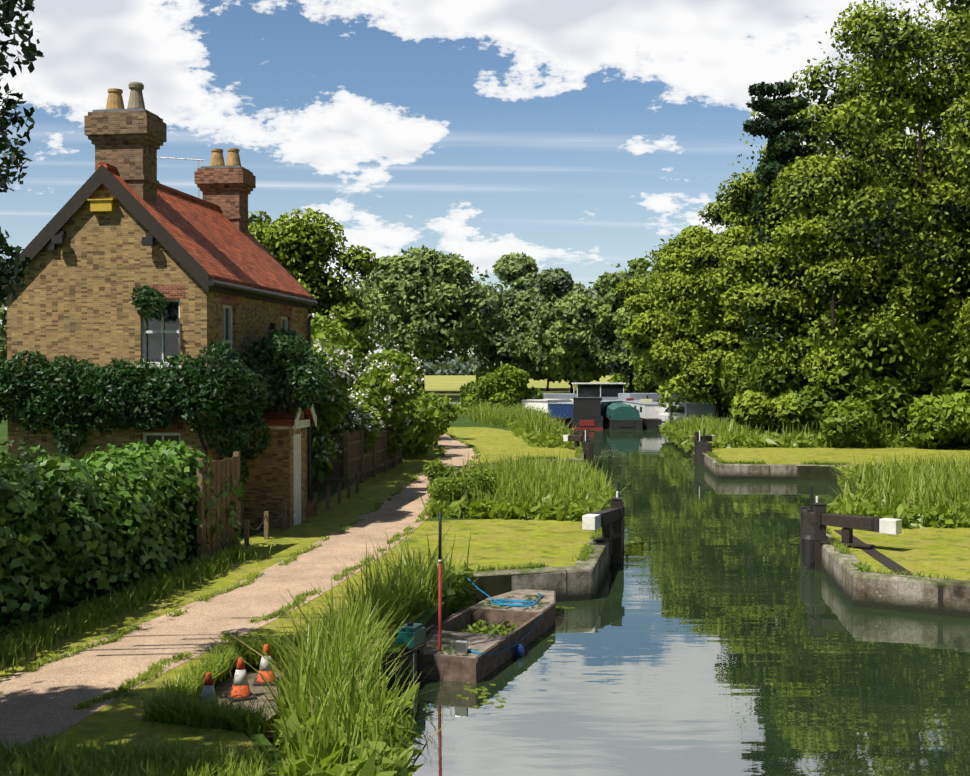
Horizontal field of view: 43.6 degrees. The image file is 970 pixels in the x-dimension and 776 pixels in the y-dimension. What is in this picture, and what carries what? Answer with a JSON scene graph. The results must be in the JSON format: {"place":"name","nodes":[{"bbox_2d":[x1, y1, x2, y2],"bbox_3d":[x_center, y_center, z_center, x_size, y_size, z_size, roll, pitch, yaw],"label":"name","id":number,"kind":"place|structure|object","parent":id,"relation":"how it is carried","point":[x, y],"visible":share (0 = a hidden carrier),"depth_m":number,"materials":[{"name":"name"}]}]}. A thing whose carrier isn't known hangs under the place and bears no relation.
{"place":"outdoors","nodes":[
{"label":"outdoors","id":0,"kind":"place"},
{"bbox_2d":[9,519,592,775],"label":"lawn","id":1,"kind":"structure","parent":0,"point":[502,542],"depth_m":17.86,"materials":[{"name":"green plant"}]},
{"bbox_2d":[265,689,405,745],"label":"dry reeds","id":2,"kind":"object","parent":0,"point":[272,736],"depth_m":11.94,"materials":[{"name":"beige plant"}]},
{"bbox_2d":[0,375,892,775],"bbox_3d":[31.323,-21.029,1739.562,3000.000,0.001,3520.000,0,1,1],"label":"ground","id":3,"kind":"structure","parent":0,"point":[444,383],"depth_m":71.38,"materials":[{"name":"green plant"}]},
{"bbox_2d":[0,438,245,639],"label":"hedge","id":4,"kind":"object","parent":3,"relation":"on","point":[142,469],"depth_m":17.16,"materials":[{"name":"green plant"}]},
{"bbox_2d":[2,82,317,528],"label":"cottage","id":5,"kind":"structure","parent":3,"relation":"on","point":[118,227],"depth_m":24.02,"materials":[{"name":"brown brick"}]},
{"bbox_2d":[0,284,332,482],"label":"ivy","id":6,"kind":"object","parent":5,"relation":"attached to","point":[232,389],"depth_m":23.52,"materials":[{"name":"green plant"}]},
{"bbox_2d":[0,439,439,679],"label":"verge","id":7,"kind":"structure","parent":3,"relation":"on","point":[312,529],"depth_m":22.43,"materials":[{"name":"green plant"}]},
{"bbox_2d":[197,424,402,561],"bbox_3d":[-4.972,1.961,32.026,2.969,1.830,22.730,0,1,3],"label":"garden fence","id":8,"kind":"object","parent":7,"relation":"on","point":[353,463],"visible":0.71,"depth_m":25.20,"materials":[{"name":"brown wood"}]},
{"bbox_2d":[0,434,478,763],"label":"towpath","id":9,"kind":"structure","parent":3,"relation":"on","point":[41,699],"depth_m":15.62,"materials":[{"name":"beige gravel"}]},
{"bbox_2d":[311,312,643,506],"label":"shrub leaves","id":10,"kind":"object","parent":3,"relation":"on","point":[429,425],"visible":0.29,"depth_m":39.10,"materials":[{"name":"green plant"}]},
{"bbox_2d":[308,313,425,462],"bbox_3d":[-5.556,-0.251,39.683,7.271,4.438,16.594,0,1,1],"label":"blossom","id":11,"kind":"object","parent":10,"relation":"attached to","point":[354,419],"visible":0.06,"depth_m":36.03,"materials":[{"name":"beige plant"}]},
{"bbox_2d":[0,398,969,775],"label":"reeds","id":12,"kind":"object","parent":3,"relation":"on","point":[340,660],"visible":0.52,"depth_m":16.30,"materials":[{"name":"green plant"}]},
{"bbox_2d":[0,432,969,775],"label":"grass tufts","id":13,"kind":"object","parent":3,"relation":"on","point":[172,702],"visible":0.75,"depth_m":13.11,"materials":[{"name":"green plant"}]},
{"bbox_2d":[0,0,969,434],"bbox_3d":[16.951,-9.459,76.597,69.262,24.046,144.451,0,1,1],"label":"trees","id":14,"kind":"object","parent":3,"relation":"on","point":[860,214],"depth_m":55.91,"materials":[{"name":"green plant"}]},
{"bbox_2d":[447,427,575,463],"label":"lawn","id":15,"kind":"structure","parent":3,"relation":"on","point":[487,441],"depth_m":54.06,"materials":[{"name":"green plant"}]},
{"bbox_2d":[184,395,843,764],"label":"earth bank","id":16,"kind":"structure","parent":3,"relation":"on","point":[491,586],"depth_m":19.63,"materials":[{"name":"brown soil"}]},
{"bbox_2d":[200,644,283,744],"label":"traffic cones","id":17,"kind":"object","parent":16,"relation":"on","point":[238,686],"visible":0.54,"depth_m":12.81,"materials":[{"name":"orange plastic"}]},
{"bbox_2d":[221,399,969,775],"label":"dry reed blades","id":18,"kind":"object","parent":16,"relation":"on","point":[437,575],"visible":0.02,"depth_m":15.68,"materials":[{"name":"plant"}]},
{"bbox_2d":[473,447,969,617],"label":"lock walls","id":19,"kind":"structure","parent":3,"relation":"on","point":[579,580],"depth_m":20.02,"materials":[{"name":"grey concrete"}]},
{"bbox_2d":[563,428,901,570],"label":"lock gates","id":20,"kind":"object","parent":19,"relation":"attached to","point":[816,520],"visible":0.77,"depth_m":23.25,"materials":[{"name":"black wood"}]},
{"bbox_2d":[633,287,969,448],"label":"shrub leaves","id":21,"kind":"object","parent":3,"relation":"on","point":[870,406],"visible":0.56,"depth_m":53.38,"materials":[{"name":"green plant"}]},
{"bbox_2d":[0,0,966,354],"label":"sky","id":22,"kind":"structure","parent":0,"point":[576,137],"materials":[{"name":"blue"}]},
{"bbox_2d":[0,138,968,384],"bbox_3d":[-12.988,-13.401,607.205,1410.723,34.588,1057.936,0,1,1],"label":"distant trees","id":23,"kind":"object","parent":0,"point":[568,332],"visible":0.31,"depth_m":179.75,"materials":[{"name":"green plant"}]},
{"bbox_2d":[276,399,969,775],"bbox_3d":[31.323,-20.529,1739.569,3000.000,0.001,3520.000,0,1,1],"label":"water","id":24,"kind":"structure","parent":0,"point":[716,627],"depth_m":15.48,"materials":[{"name":"green liquid"}]},
{"bbox_2d":[394,575,555,682],"bbox_3d":[-0.029,3.445,17.132,1.777,1.180,5.020,0,1,9],"label":"work boat","id":25,"kind":"object","parent":24,"relation":"in","point":[487,656],"visible":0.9,"depth_m":15.97,"materials":[{"name":"metal"}]},
{"bbox_2d":[438,512,441,650],"bbox_3d":[-0.568,2.981,15.223,0.054,2.860,0.048,0,1,1],"label":"pole","id":26,"kind":"object","parent":25,"relation":"on","point":[439,578],"visible":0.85,"depth_m":15.20,"materials":[{"name":"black metal"}]},
{"bbox_2d":[425,595,548,654],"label":"weeds","id":27,"kind":"object","parent":25,"relation":"in","point":[481,630],"visible":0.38,"depth_m":17.34,"materials":[{"name":"green plant"}]},
{"bbox_2d":[269,402,969,775],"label":"reed undergrowth","id":28,"kind":"object","parent":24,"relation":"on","point":[907,514],"visible":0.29,"depth_m":26.07,"materials":[{"name":"green plant"}]},
{"bbox_2d":[521,383,728,429],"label":"moored boats","id":29,"kind":"object","parent":24,"relation":"on","point":[612,406],"visible":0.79,"depth_m":81.38,"materials":[{"name":"multicoloured plastic"}]},
{"bbox_2d":[457,455,799,706],"bbox_3d":[5.728,3.332,34.779,11.377,0.007,42.234,0,1,1],"label":"floating weed","id":30,"kind":"object","parent":24,"relation":"on","point":[485,689],"visible":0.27,"depth_m":14.54,"materials":[{"name":"green plant"}]},
{"bbox_2d":[712,447,969,580],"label":"lawn","id":31,"kind":"structure","parent":0,"point":[939,551],"depth_m":24.63,"materials":[{"name":"green plant"}]},
{"bbox_2d":[834,530,912,575],"bbox_3d":[7.114,2.998,22.461,0.280,0.001,5.666,0,1,5],"label":"timber strip","id":32,"kind":"object","parent":31,"relation":"on","point":[887,562],"visible":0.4,"depth_m":21.42,"materials":[{"name":"wood"}]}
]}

